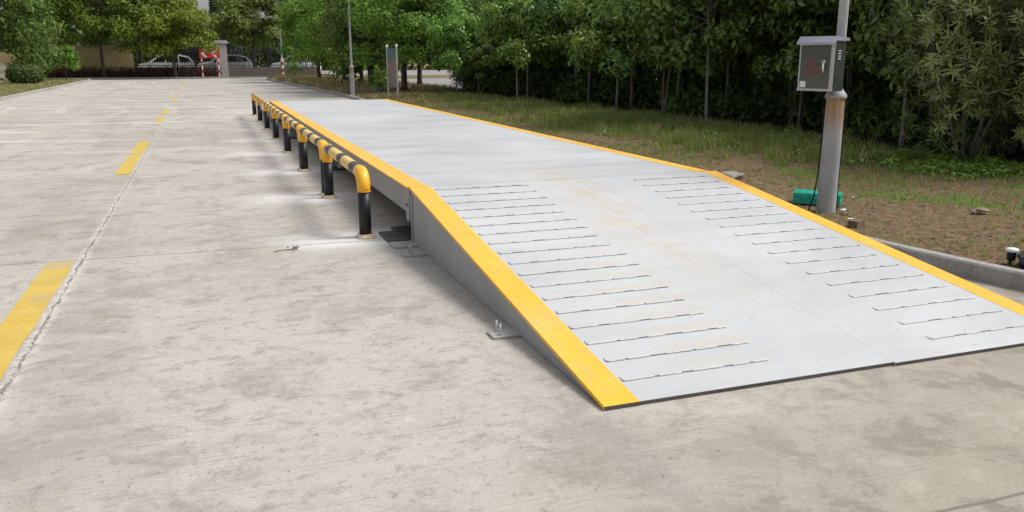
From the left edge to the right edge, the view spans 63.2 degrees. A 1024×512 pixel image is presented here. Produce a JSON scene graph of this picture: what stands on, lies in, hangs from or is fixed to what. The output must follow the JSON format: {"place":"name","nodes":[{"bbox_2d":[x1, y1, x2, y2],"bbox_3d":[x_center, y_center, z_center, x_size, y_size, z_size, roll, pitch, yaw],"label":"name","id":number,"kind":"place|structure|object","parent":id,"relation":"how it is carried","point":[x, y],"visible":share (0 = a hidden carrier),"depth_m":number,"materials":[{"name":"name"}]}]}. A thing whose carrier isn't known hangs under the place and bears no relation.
{"place":"outdoors","nodes":[
{"label":"outdoors","id":0,"kind":"place"},
{"bbox_2d":[0,78,87,96],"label":"lawn","id":1,"kind":"structure","parent":0,"point":[10,92],"depth_m":45.13,"materials":[{"name":"plant"}]},
{"bbox_2d":[0,62,9,82],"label":"boulder","id":2,"kind":"object","parent":1,"relation":"on","point":[3,67],"visible":0.6,"depth_m":50.81,"materials":[{"name":"beige stone"}]},
{"bbox_2d":[4,64,44,83],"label":"clipped bush","id":3,"kind":"object","parent":1,"relation":"on","point":[25,73],"visible":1,"depth_m":49.18,"materials":[{"name":"green plant"}]},
{"bbox_2d":[0,0,68,82],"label":"broadleaf tree","id":4,"kind":"object","parent":1,"relation":"on","point":[16,29],"visible":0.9,"depth_m":51.88,"materials":[{"name":"green plant"}]},
{"bbox_2d":[48,45,81,78],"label":"young tree","id":5,"kind":"object","parent":1,"relation":"on","point":[71,59],"visible":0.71,"depth_m":58.09,"materials":[{"name":"green plant"}]},
{"bbox_2d":[1,0,463,58],"label":"sky","id":6,"kind":"structure","parent":0,"point":[202,4],"materials":[{"name":"white"}]},
{"bbox_2d":[148,60,443,70],"bbox_3d":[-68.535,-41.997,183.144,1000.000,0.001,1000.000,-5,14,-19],"label":"ground","id":7,"kind":"structure","parent":0,"point":[425,66],"depth_m":148.75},
{"bbox_2d":[0,45,133,72],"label":"boundary wall","id":8,"kind":"structure","parent":7,"relation":"on","point":[91,57],"depth_m":65.15,"materials":[{"name":"paint"}]},
{"bbox_2d":[46,76,267,78],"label":"kerb","id":9,"kind":"structure","parent":7,"relation":"on","point":[172,77],"depth_m":64.59,"materials":[{"name":"concrete"}]},
{"bbox_2d":[212,40,228,76],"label":"gate pier","id":10,"kind":"structure","parent":7,"relation":"on","point":[223,62],"depth_m":67.25,"materials":[{"name":"grey paint"}]},
{"bbox_2d":[0,0,643,69],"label":"distant wood","id":11,"kind":"object","parent":7,"relation":"on","point":[260,59],"visible":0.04,"depth_m":105.13,"materials":[{"name":"green plant"}]},
{"bbox_2d":[228,70,456,74],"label":"car park","id":12,"kind":"structure","parent":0,"point":[425,72],"depth_m":92.08,"materials":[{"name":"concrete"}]},
{"bbox_2d":[28,0,107,44],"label":"broadleaf tree","id":13,"kind":"object","parent":12,"relation":"on","point":[67,18],"visible":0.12,"depth_m":66.78,"materials":[{"name":"green plant"}]},
{"bbox_2d":[95,0,185,63],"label":"broadleaf tree","id":14,"kind":"object","parent":12,"relation":"on","point":[137,42],"visible":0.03,"depth_m":71.03,"materials":[{"name":"green plant"}]},
{"bbox_2d":[138,54,194,66],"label":"parked car","id":15,"kind":"object","parent":12,"relation":"on","point":[180,62],"visible":0.11,"depth_m":69.38,"materials":[{"name":"white metal"}]},
{"bbox_2d":[177,0,205,64],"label":"cypress tree","id":16,"kind":"object","parent":12,"relation":"on","point":[195,54],"visible":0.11,"depth_m":95.74,"materials":[{"name":"green plant"}]},
{"bbox_2d":[206,0,221,61],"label":"cypress tree","id":17,"kind":"object","parent":12,"relation":"on","point":[215,9],"visible":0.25,"depth_m":94.11,"materials":[{"name":"green plant"}]},
{"bbox_2d":[197,54,252,66],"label":"parked car","id":18,"kind":"object","parent":12,"relation":"on","point":[244,61],"visible":0.27,"depth_m":72.53,"materials":[{"name":"white metal"}]},
{"bbox_2d":[220,0,255,62],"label":"cypress tree","id":19,"kind":"object","parent":12,"relation":"on","point":[230,47],"visible":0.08,"depth_m":91.53,"materials":[{"name":"green plant"}]},
{"bbox_2d":[207,0,292,66],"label":"broadleaf tree","id":20,"kind":"object","parent":12,"relation":"on","point":[238,13],"visible":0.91,"depth_m":69.28,"materials":[{"name":"green plant"}]},
{"bbox_2d":[272,0,297,62],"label":"cypress tree","id":21,"kind":"object","parent":12,"relation":"on","point":[277,60],"visible":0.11,"depth_m":97.25,"materials":[{"name":"green plant"}]},
{"bbox_2d":[271,55,320,68],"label":"parked car","id":22,"kind":"object","parent":12,"relation":"on","point":[313,65],"visible":0.21,"depth_m":75.27,"materials":[{"name":"white metal"}]},
{"bbox_2d":[346,90,494,109],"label":"bank grass","id":23,"kind":"structure","parent":0,"point":[404,100],"depth_m":30.36,"materials":[{"name":"green plant"}]},
{"bbox_2d":[357,75,494,78],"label":"verge back","id":24,"kind":"object","parent":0,"point":[429,76],"depth_m":66.71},
{"bbox_2d":[0,78,1023,511],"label":"concrete yard","id":25,"kind":"structure","parent":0,"point":[216,350],"depth_m":4.15,"materials":[{"name":"grey concrete"}]},
{"bbox_2d":[0,260,74,379],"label":"lane marking","id":26,"kind":"object","parent":25,"relation":"on","point":[19,323],"visible":1,"depth_m":5.42,"materials":[{"name":"yellow paint"}]},
{"bbox_2d":[0,78,90,100],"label":"kerb","id":27,"kind":"structure","parent":25,"relation":"on","point":[32,92],"depth_m":39.51,"materials":[{"name":"concrete"}]},
{"bbox_2d":[114,155,140,174],"bbox_3d":[-5.901,-1.417,12.824,0.212,0.001,2.500,-5,14,-19],"label":"lane marking","id":28,"kind":"object","parent":25,"relation":"on","point":[128,165],"visible":1,"depth_m":12.65,"materials":[{"name":"yellow paint"}]},
{"bbox_2d":[129,141,149,154],"bbox_3d":[-6.804,-1.995,15.248,0.213,0.001,2.500,-5,14,-19],"label":"lane marking","id":29,"kind":"object","parent":25,"relation":"on","point":[140,147],"visible":1,"depth_m":15.19,"materials":[{"name":"yellow paint"}]},
{"bbox_2d":[251,93,259,121],"bbox_3d":[-6.870,-4.025,22.377,0.196,0.644,2.496,-5,14,-19],"label":"hoop barrier","id":30,"kind":"object","parent":25,"relation":"on","point":[254,96],"visible":0.69,"depth_m":23.38,"materials":[{"name":"metal"}]},
{"bbox_2d":[257,97,265,128],"bbox_3d":[-6.019,-3.479,20.090,0.196,0.644,2.496,-5,14,-19],"label":"hoop barrier","id":31,"kind":"object","parent":25,"relation":"on","point":[260,101],"visible":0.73,"depth_m":21.09,"materials":[{"name":"metal"}]},
{"bbox_2d":[263,101,280,138],"bbox_3d":[-5.168,-2.934,17.804,0.196,0.644,2.496,-5,14,-19],"label":"hoop barrier","id":32,"kind":"object","parent":25,"relation":"on","point":[267,106],"visible":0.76,"depth_m":18.79,"materials":[{"name":"metal"}]},
{"bbox_2d":[267,17,283,74],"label":"street light","id":33,"kind":"object","parent":25,"relation":"on","point":[282,71],"visible":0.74,"depth_m":66.48,"materials":[{"name":"metal"}]},
{"bbox_2d":[271,107,292,151],"bbox_3d":[-4.317,-2.389,15.517,0.196,0.644,2.496,-5,14,-19],"label":"hoop barrier","id":34,"kind":"object","parent":25,"relation":"on","point":[276,113],"visible":0.69,"depth_m":16.49,"materials":[{"name":"metal"}]},
{"bbox_2d":[282,116,309,169],"bbox_3d":[-3.466,-1.843,13.231,0.196,0.644,2.496,-5,14,-19],"label":"hoop barrier","id":35,"kind":"object","parent":25,"relation":"on","point":[288,121],"visible":0.67,"depth_m":14.19,"materials":[{"name":"metal"}]},
{"bbox_2d":[298,127,326,195],"bbox_3d":[-2.615,-1.298,10.944,0.196,0.644,2.496,-5,14,-19],"label":"hoop barrier","id":36,"kind":"object","parent":25,"relation":"on","point":[304,134],"visible":0.78,"depth_m":11.43,"materials":[{"name":"metal"}]},
{"bbox_2d":[321,143,376,238],"bbox_3d":[-1.742,-0.744,8.618,0.196,0.644,2.546,-5,14,-19],"label":"hoop barrier","id":37,"kind":"object","parent":25,"relation":"on","point":[351,165],"visible":1,"depth_m":7.58,"materials":[{"name":"metal"}]},
{"bbox_2d":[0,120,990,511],"bbox_3d":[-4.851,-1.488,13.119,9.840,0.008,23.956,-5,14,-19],"label":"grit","id":38,"kind":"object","parent":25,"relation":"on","point":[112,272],"visible":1,"depth_m":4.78,"materials":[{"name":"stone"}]},
{"bbox_2d":[262,99,1023,410],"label":"weighbridge","id":39,"kind":"object","parent":25,"relation":"on","point":[605,279],"visible":0.93,"depth_m":5.74,"materials":[{"name":"grey paint"}]},
{"bbox_2d":[267,77,1023,290],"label":"kerb","id":40,"kind":"structure","parent":25,"relation":"on","point":[996,274],"depth_m":6.25,"materials":[{"name":"concrete"}]},
{"bbox_2d":[398,78,656,88],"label":"side road","id":41,"kind":"structure","parent":0,"point":[444,81],"depth_m":52.82,"materials":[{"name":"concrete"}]},
{"bbox_2d":[349,90,1023,269],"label":"verge","id":42,"kind":"structure","parent":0,"point":[879,215],"depth_m":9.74,"materials":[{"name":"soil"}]},
{"bbox_2d":[348,0,354,95],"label":"lamp post","id":43,"kind":"object","parent":42,"relation":"on","point":[352,84],"visible":0.94,"depth_m":33.54,"materials":[{"name":"grey metal"}]},
{"bbox_2d":[371,84,383,92],"bbox_3d":[-5.716,-7.103,35.454,0.595,0.626,0.459,-5,14,-19],"label":"boulder","id":44,"kind":"object","parent":42,"relation":"on","point":[380,89],"visible":0.42,"depth_m":35.30,"materials":[{"name":"grey stone"}]},
{"bbox_2d":[385,44,398,97],"bbox_3d":[-4.527,-6.974,31.465,0.099,2.010,1.062,-8,15,-29],"label":"information board","id":45,"kind":"object","parent":42,"relation":"on","point":[392,66],"visible":0.91,"depth_m":31.39,"materials":[{"name":"metal"}]},
{"bbox_2d":[340,0,473,91],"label":"broadleaf tree","id":46,"kind":"object","parent":42,"relation":"on","point":[411,24],"visible":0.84,"depth_m":34.53,"materials":[{"name":"green plant"}]},
{"bbox_2d":[426,0,494,91],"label":"grove tree","id":47,"kind":"object","parent":42,"relation":"on","point":[455,24],"visible":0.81,"depth_m":31.57,"materials":[{"name":"green plant"}]},
{"bbox_2d":[438,0,507,91],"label":"broadleaf tree","id":48,"kind":"object","parent":42,"relation":"on","point":[469,84],"visible":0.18,"depth_m":35.65,"materials":[{"name":"green plant"}]},
{"bbox_2d":[453,28,498,93],"bbox_3d":[-1.331,-7.426,32.093,2.232,2.633,2.216,-4,14,-17],"label":"grove tree","id":49,"kind":"object","parent":42,"relation":"on","point":[487,47],"visible":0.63,"depth_m":31.58,"materials":[{"name":"green plant"}]},
{"bbox_2d":[475,0,514,92],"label":"grove tree","id":50,"kind":"object","parent":42,"relation":"on","point":[481,16],"visible":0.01,"depth_m":34.09,"materials":[{"name":"green plant"}]},
{"bbox_2d":[486,0,541,74],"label":"grove tree","id":51,"kind":"object","parent":42,"relation":"on","point":[533,62],"visible":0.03,"depth_m":33.22,"materials":[{"name":"green plant"}]},
{"bbox_2d":[474,0,570,101],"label":"grove tree","id":52,"kind":"object","parent":42,"relation":"on","point":[516,46],"visible":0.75,"depth_m":26.97,"materials":[{"name":"green plant"}]},
{"bbox_2d":[485,1,563,98],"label":"grove tree","id":53,"kind":"object","parent":42,"relation":"on","point":[546,61],"visible":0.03,"depth_m":29.42,"materials":[{"name":"green plant"}]},
{"bbox_2d":[554,30,574,81],"bbox_3d":[2.443,-7.994,30.417,3.456,4.508,3.124,8,16,30],"label":"grove tree","id":54,"kind":"object","parent":42,"relation":"on","point":[565,63],"visible":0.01,"depth_m":29.73,"materials":[{"name":"green plant"}]},
{"bbox_2d":[527,1,613,100],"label":"grove tree","id":55,"kind":"object","parent":42,"relation":"on","point":[566,57],"visible":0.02,"depth_m":28.00,"materials":[{"name":"green plant"}]},
{"bbox_2d":[513,0,637,105],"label":"grove tree","id":56,"kind":"object","parent":42,"relation":"on","point":[554,14],"visible":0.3,"depth_m":24.34,"materials":[{"name":"green plant"}]},
{"bbox_2d":[561,0,672,108],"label":"grove tree","id":57,"kind":"object","parent":42,"relation":"on","point":[600,39],"visible":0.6,"depth_m":22.20,"materials":[{"name":"green plant"}]},
{"bbox_2d":[584,62,653,102],"bbox_3d":[3.765,-7.039,26.880,3.818,4.370,3.205,5,14,20],"label":"grove tree","id":58,"kind":"object","parent":42,"relation":"on","point":[626,81],"visible":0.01,"depth_m":27.37,"materials":[{"name":"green plant"}]},
{"bbox_2d":[600,13,645,106],"bbox_3d":[3.477,-6.694,24.633,3.364,4.698,4.008,11,17,38],"label":"grove tree","id":59,"kind":"object","parent":42,"relation":"on","point":[631,92],"depth_m":24.91,"materials":[{"name":"green plant"}]},
{"bbox_2d":[586,0,739,118],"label":"grove tree","id":60,"kind":"object","parent":42,"relation":"on","point":[608,12],"visible":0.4,"depth_m":18.00,"materials":[{"name":"green plant"}]},
{"bbox_2d":[614,16,725,96],"bbox_3d":[4.546,-6.149,22.790,3.251,4.500,3.874,-9,16,-34],"label":"grove tree","id":61,"kind":"object","parent":42,"relation":"on","point":[678,78],"visible":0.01,"depth_m":23.15,"materials":[{"name":"green plant"}]},
{"bbox_2d":[405,90,948,172],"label":"tall grass","id":62,"kind":"structure","parent":42,"relation":"on","point":[783,147],"depth_m":16.23,"materials":[{"name":"green plant"}]},
{"bbox_2d":[503,60,892,88],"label":"thicket","id":63,"kind":"object","parent":42,"relation":"on","point":[675,73],"depth_m":45.32,"materials":[{"name":"green plant"}]},
{"bbox_2d":[623,0,795,123],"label":"grove tree","id":64,"kind":"object","parent":42,"relation":"on","point":[735,37],"visible":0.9,"depth_m":17.14,"materials":[{"name":"green plant"}]},
{"bbox_2d":[720,171,744,178],"bbox_3d":[2.785,-1.028,10.651,0.378,0.119,0.276,-5,14,-19],"label":"stone","id":65,"kind":"object","parent":42,"relation":"on","point":[734,174],"visible":0.63,"depth_m":10.57,"materials":[{"name":"white stone"}]},
{"bbox_2d":[683,43,785,114],"bbox_3d":[5.577,-5.693,20.714,3.259,4.511,3.605,4,14,17],"label":"grove tree","id":66,"kind":"object","parent":42,"relation":"on","point":[702,57],"depth_m":20.72,"materials":[{"name":"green plant"}]},
{"bbox_2d":[461,97,1023,181],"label":"weeds","id":67,"kind":"object","parent":42,"relation":"on","point":[981,166],"visible":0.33,"depth_m":11.84,"materials":[{"name":"green plant"}]},
{"bbox_2d":[462,55,1023,146],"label":"undergrowth","id":68,"kind":"object","parent":42,"relation":"on","point":[741,93],"visible":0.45,"depth_m":22.41,"materials":[{"name":"green plant"}]},
{"bbox_2d":[724,51,768,100],"bbox_3d":[7.935,-6.945,26.192,3.987,4.521,4.014,-2,14,-7],"label":"grove tree","id":69,"kind":"object","parent":42,"relation":"on","point":[742,60],"depth_m":26.80,"materials":[{"name":"green plant"}]},
{"bbox_2d":[710,0,866,127],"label":"grove tree","id":70,"kind":"object","parent":42,"relation":"on","point":[788,55],"visible":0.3,"depth_m":16.58,"materials":[{"name":"green plant"}]},
{"bbox_2d":[751,20,854,121],"bbox_3d":[6.940,-5.109,19.099,2.650,4.209,2.694,-3,14,-11],"label":"narrow leaved shrub","id":71,"kind":"object","parent":42,"relation":"on","point":[794,80],"visible":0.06,"depth_m":19.30,"materials":[{"name":"green plant"}]},
{"bbox_2d":[747,0,866,122],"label":"grove tree","id":72,"kind":"object","parent":42,"relation":"on","point":[762,48],"visible":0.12,"depth_m":18.53,"materials":[{"name":"green plant"}]},
{"bbox_2d":[792,189,842,205],"bbox_3d":[3.210,-0.617,8.743,0.482,0.118,0.298,6,15,23],"label":"tool case","id":73,"kind":"object","parent":42,"relation":"on","point":[802,196],"visible":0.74,"depth_m":8.68,"materials":[{"name":"green plastic"}]},
{"bbox_2d":[768,0,874,127],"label":"grove tree","id":74,"kind":"object","parent":42,"relation":"on","point":[806,27],"visible":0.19,"depth_m":16.61,"materials":[{"name":"green plant"}]},
{"bbox_2d":[816,0,848,212],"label":"lamp post","id":75,"kind":"object","parent":42,"relation":"on","point":[830,157],"visible":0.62,"depth_m":8.10,"materials":[{"name":"grey metal"}]},
{"bbox_2d":[796,36,849,91],"bbox_3d":[2.969,-1.836,7.949,0.345,0.505,0.379,-11,17,-39],"label":"control cabinet","id":76,"kind":"object","parent":75,"relation":"attached to","point":[821,63],"visible":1,"depth_m":7.84,"materials":[{"name":"metal"}]},
{"bbox_2d":[807,100,845,210],"bbox_3d":[3.098,-0.984,8.208,0.286,1.093,0.064,1,13,6],"label":"power cable","id":77,"kind":"object","parent":75,"relation":"attached to","point":[820,155],"visible":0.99,"depth_m":8.21,"materials":[{"name":"black rubber"}]},
{"bbox_2d":[813,13,868,121],"bbox_3d":[7.913,-5.328,18.328,3.819,4.943,3.206,12,18,41],"label":"grove tree","id":78,"kind":"object","parent":42,"relation":"on","point":[866,77],"depth_m":18.71,"materials":[{"name":"green plant"}]},
{"bbox_2d":[847,218,864,228],"bbox_3d":[3.138,-0.292,7.585,0.160,0.075,0.090,-12,18,-42],"label":"brick","id":79,"kind":"object","parent":42,"relation":"on","point":[855,223],"visible":0.93,"depth_m":7.54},
{"bbox_2d":[849,0,935,126],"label":"grove tree","id":80,"kind":"object","parent":42,"relation":"on","point":[873,64],"visible":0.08,"depth_m":14.34,"materials":[{"name":"green plant"}]},
{"bbox_2d":[825,0,996,145],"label":"grove tree","id":81,"kind":"object","parent":42,"relation":"on","point":[896,28],"visible":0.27,"depth_m":13.29,"materials":[{"name":"green plant"}]},
{"bbox_2d":[874,0,1023,163],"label":"narrow leaved shrub","id":82,"kind":"object","parent":42,"relation":"on","point":[984,100],"visible":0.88,"depth_m":11.34,"materials":[{"name":"green plant"}]},
{"bbox_2d":[898,32,1019,142],"bbox_3d":[8.319,-4.137,13.969,2.995,4.758,3.046,-12,18,-41],"label":"narrow leaved shrub","id":83,"kind":"object","parent":42,"relation":"on","point":[984,123],"visible":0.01,"depth_m":14.51,"materials":[{"name":"green plant"}]},
{"bbox_2d":[915,0,1023,155],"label":"narrow leaved shrub","id":84,"kind":"object","parent":42,"relation":"on","point":[1001,149],"visible":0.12,"depth_m":12.53,"materials":[{"name":"green plant"}]},
{"bbox_2d":[936,0,1023,147],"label":"grove tree","id":85,"kind":"object","parent":42,"relation":"on","point":[990,32],"visible":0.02,"depth_m":12.10,"materials":[{"name":"green plant"}]},
{"bbox_2d":[971,207,989,214],"bbox_3d":[4.611,-0.439,8.190,0.200,0.076,0.136,-5,14,-19],"label":"stone","id":86,"kind":"object","parent":42,"relation":"on","point":[982,210],"visible":0.99,"depth_m":8.15,"materials":[{"name":"beige stone"}]},
{"bbox_2d":[976,0,1023,148],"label":"narrow leaved shrub","id":87,"kind":"object","parent":42,"relation":"on","point":[1013,18],"visible":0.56,"depth_m":10.94,"materials":[{"name":"green plant"}]},
{"bbox_2d":[1005,247,1018,264],"bbox_3d":[3.713,0.011,6.188,0.092,0.148,0.092,-5,14,-19],"label":"garden light","id":88,"kind":"object","parent":42,"relation":"on","point":[1012,252],"visible":0.86,"depth_m":6.16,"materials":[{"name":"black metal"}]},
{"bbox_2d":[1017,252,1023,269],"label":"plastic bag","id":89,"kind":"object","parent":42,"relation":"on","point":[1020,256],"visible":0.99,"depth_m":6.06,"materials":[{"name":"black plastic"}]},
{"label":"planting strip","id":90,"kind":"structure","parent":0,"visible":0},
{"bbox_2d":[42,65,135,77],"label":"hedge","id":91,"kind":"object","parent":90,"relation":"on","point":[84,72],"visible":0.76,"depth_m":63.50,"materials":[{"name":"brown plant"}]},
{"bbox_2d":[44,0,155,77],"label":"broadleaf tree","id":92,"kind":"object","parent":90,"relation":"on","point":[99,22],"visible":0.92,"depth_m":61.65,"materials":[{"name":"green plant"}]},
{"bbox_2d":[116,0,220,76],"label":"broadleaf tree","id":93,"kind":"object","parent":90,"relation":"on","point":[187,19],"visible":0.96,"depth_m":62.89,"materials":[{"name":"green plant"}]},
{"bbox_2d":[133,48,216,76],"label":"iron fence","id":94,"kind":"object","parent":90,"relation":"on","point":[176,61],"visible":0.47,"depth_m":66.42,"materials":[{"name":"black metal"}]},
{"bbox_2d":[135,65,221,76],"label":"hedge","id":95,"kind":"object","parent":90,"relation":"on","point":[166,74],"visible":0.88,"depth_m":65.67,"materials":[{"name":"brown plant"}]},
{"bbox_2d":[199,49,219,76],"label":"chevron sign","id":96,"kind":"object","parent":90,"relation":"on","point":[205,55],"visible":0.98,"depth_m":65.68,"materials":[{"name":"red metal"}]},
{"bbox_2d":[227,48,316,76],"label":"iron fence","id":97,"kind":"object","parent":90,"relation":"on","point":[235,71],"visible":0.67,"depth_m":68.59,"materials":[{"name":"black metal"}]},
{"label":"grass bank","id":98,"kind":"structure","parent":0,"visible":0},
{"bbox_2d":[286,0,339,74],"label":"broadleaf tree","id":99,"kind":"object","parent":98,"relation":"on","point":[302,35],"depth_m":60.91,"materials":[{"name":"green plant"}]},
{"bbox_2d":[273,0,355,78],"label":"broadleaf tree","id":100,"kind":"object","parent":98,"relation":"on","point":[296,10],"visible":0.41,"depth_m":53.29,"materials":[{"name":"green plant"}]},
{"bbox_2d":[291,0,386,81],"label":"broadleaf tree","id":101,"kind":"object","parent":98,"relation":"on","point":[309,52],"visible":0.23,"depth_m":47.72,"materials":[{"name":"green plant"}]},
{"bbox_2d":[309,0,398,81],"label":"broadleaf tree","id":102,"kind":"object","parent":98,"relation":"on","point":[331,29],"visible":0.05,"depth_m":43.62,"materials":[{"name":"green plant"}]},
{"bbox_2d":[268,73,461,93],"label":"bank grass","id":103,"kind":"structure","parent":98,"relation":"on","point":[314,80],"depth_m":41.87,"materials":[{"name":"green plant"}]},
{"bbox_2d":[321,0,410,85],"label":"broadleaf tree","id":104,"kind":"object","parent":98,"relation":"on","point":[337,20],"visible":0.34,"depth_m":38.79,"materials":[{"name":"green plant"}]},
{"bbox_2d":[391,0,462,84],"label":"broadleaf tree","id":105,"kind":"object","parent":98,"relation":"on","point":[419,74],"visible":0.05,"depth_m":41.37,"materials":[{"name":"green plant"}]},
{"label":"verge back","id":106,"kind":"structure","parent":0,"visible":0},
{"bbox_2d":[467,0,524,85],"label":"broadleaf tree","id":107,"kind":"object","parent":106,"relation":"on","point":[475,6],"visible":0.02,"depth_m":37.38,"materials":[{"name":"green plant"}]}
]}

